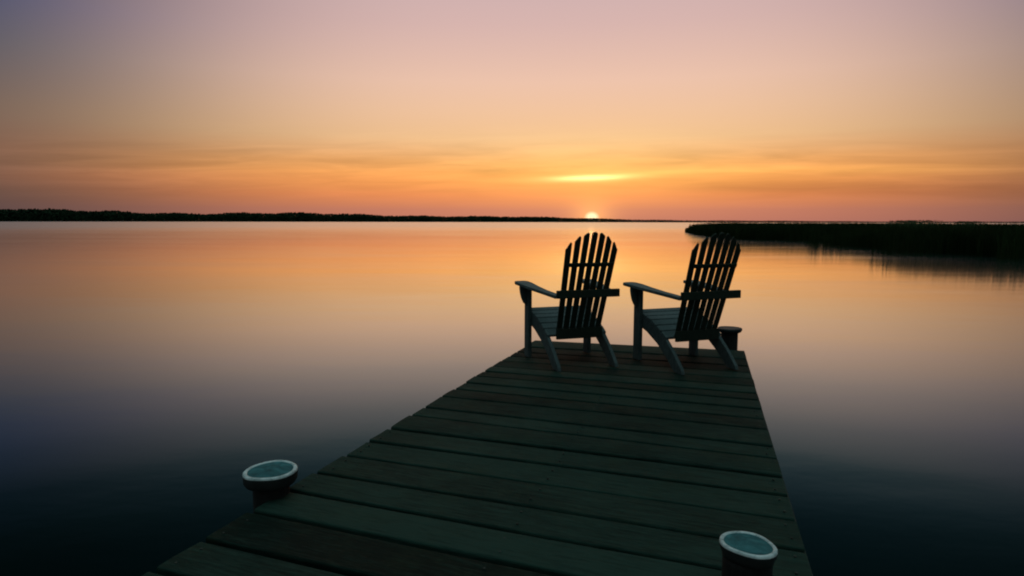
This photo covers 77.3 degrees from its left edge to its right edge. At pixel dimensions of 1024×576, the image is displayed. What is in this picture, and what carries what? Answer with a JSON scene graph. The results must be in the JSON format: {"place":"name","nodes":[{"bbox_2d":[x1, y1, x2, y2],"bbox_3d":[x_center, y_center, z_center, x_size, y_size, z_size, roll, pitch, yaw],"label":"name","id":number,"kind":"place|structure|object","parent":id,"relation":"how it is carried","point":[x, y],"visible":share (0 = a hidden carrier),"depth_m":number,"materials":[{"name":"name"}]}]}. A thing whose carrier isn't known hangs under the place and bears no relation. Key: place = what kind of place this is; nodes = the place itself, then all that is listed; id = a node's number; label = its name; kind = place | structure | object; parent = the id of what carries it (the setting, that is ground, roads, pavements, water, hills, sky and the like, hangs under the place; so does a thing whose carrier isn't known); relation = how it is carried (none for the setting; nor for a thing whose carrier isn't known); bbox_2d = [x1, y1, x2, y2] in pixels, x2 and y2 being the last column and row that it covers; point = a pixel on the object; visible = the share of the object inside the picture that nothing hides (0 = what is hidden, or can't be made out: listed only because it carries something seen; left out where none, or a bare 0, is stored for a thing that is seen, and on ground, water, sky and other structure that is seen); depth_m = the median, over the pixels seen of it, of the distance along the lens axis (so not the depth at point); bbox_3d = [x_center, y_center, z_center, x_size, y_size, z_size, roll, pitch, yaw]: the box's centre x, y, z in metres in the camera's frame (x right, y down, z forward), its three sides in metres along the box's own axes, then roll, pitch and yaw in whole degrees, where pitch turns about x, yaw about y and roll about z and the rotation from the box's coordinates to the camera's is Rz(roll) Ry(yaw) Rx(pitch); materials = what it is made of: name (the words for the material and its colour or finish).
{"place":"outdoors","nodes":[
{"label":"outdoors","id":0,"kind":"place"},
{"bbox_2d":[35,221,874,222],"bbox_3d":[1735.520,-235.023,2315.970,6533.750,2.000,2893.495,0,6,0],"label":"shore","id":1,"kind":"structure","parent":0,"point":[266,221],"depth_m":1323.57,"materials":[{"name":"soil"}]},
{"bbox_2d":[0,208,1023,222],"bbox_3d":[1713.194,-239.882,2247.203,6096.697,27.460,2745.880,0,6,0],"label":"woods","id":2,"kind":"object","parent":1,"relation":"on","point":[45,215],"visible":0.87,"depth_m":1566.89,"materials":[{"name":"black plant"}]},
{"bbox_2d":[0,221,1023,575],"bbox_3d":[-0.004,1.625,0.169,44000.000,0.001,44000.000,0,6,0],"label":"water","id":3,"kind":"structure","parent":0,"point":[164,387],"depth_m":7.44,"materials":[{"name":"blue liquid"}]},
{"bbox_2d":[242,460,297,513],"bbox_3d":[-0.963,2.288,2.714,0.203,3.157,0.220,0,6,0],"label":"mooring post","id":4,"kind":"object","parent":3,"relation":"in","point":[264,482],"visible":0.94,"depth_m":2.49,"materials":[{"name":"brown wood"}]},
{"bbox_2d":[142,340,812,575],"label":"wooden dock","id":5,"kind":"object","parent":3,"relation":"in","point":[592,463],"visible":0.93,"depth_m":2.63,"materials":[{"name":"grey wood"}]},
{"bbox_2d":[515,232,619,371],"bbox_3d":[0.460,0.066,4.948,0.690,1.009,0.798,-2,6,-19],"label":"adirondack chair","id":6,"kind":"object","parent":5,"relation":"on","point":[576,320],"visible":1,"depth_m":4.76,"materials":[{"name":"paint"}]},
{"bbox_2d":[623,232,740,374],"bbox_3d":[1.325,0.077,4.862,0.690,1.009,0.798,-2,6,-20],"label":"adirondack chair","id":7,"kind":"object","parent":5,"relation":"on","point":[691,324],"visible":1,"depth_m":4.69,"materials":[{"name":"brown wood"}]},
{"bbox_2d":[718,326,741,349],"bbox_3d":[1.897,1.947,5.748,0.207,3.217,0.194,0,6,0],"label":"mooring post","id":8,"kind":"object","parent":3,"relation":"in","point":[729,335],"visible":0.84,"depth_m":5.53,"materials":[{"name":"brown wood"}]},
{"bbox_2d":[719,531,777,575],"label":"mooring post","id":9,"kind":"object","parent":3,"relation":"in","point":[745,553],"visible":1,"depth_m":1.83,"materials":[{"name":"brown wood"}]},
{"bbox_2d":[0,0,1023,222],"label":"sky","id":10,"kind":"structure","parent":0,"point":[746,110],"materials":[{"name":"orange"}]},
{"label":"marsh ground","id":11,"kind":"structure","parent":0,"visible":0},
{"bbox_2d":[685,221,1023,260],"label":"reeds","id":12,"kind":"object","parent":11,"relation":"on","point":[1003,241],"visible":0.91,"depth_m":40.38,"materials":[{"name":"plant"}]},
{"bbox_2d":[883,220,922,227],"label":"shrub","id":13,"kind":"object","parent":11,"relation":"on","point":[905,221],"visible":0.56,"depth_m":69.39,"materials":[{"name":"green plant"}]},
{"bbox_2d":[905,220,946,227],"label":"shrub","id":14,"kind":"object","parent":11,"relation":"on","point":[928,221],"visible":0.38,"depth_m":73.82,"materials":[{"name":"green plant"}]},
{"bbox_2d":[953,221,984,229],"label":"shrub","id":15,"kind":"object","parent":11,"relation":"on","point":[968,223],"visible":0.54,"depth_m":71.21,"materials":[{"name":"green plant"}]}
]}

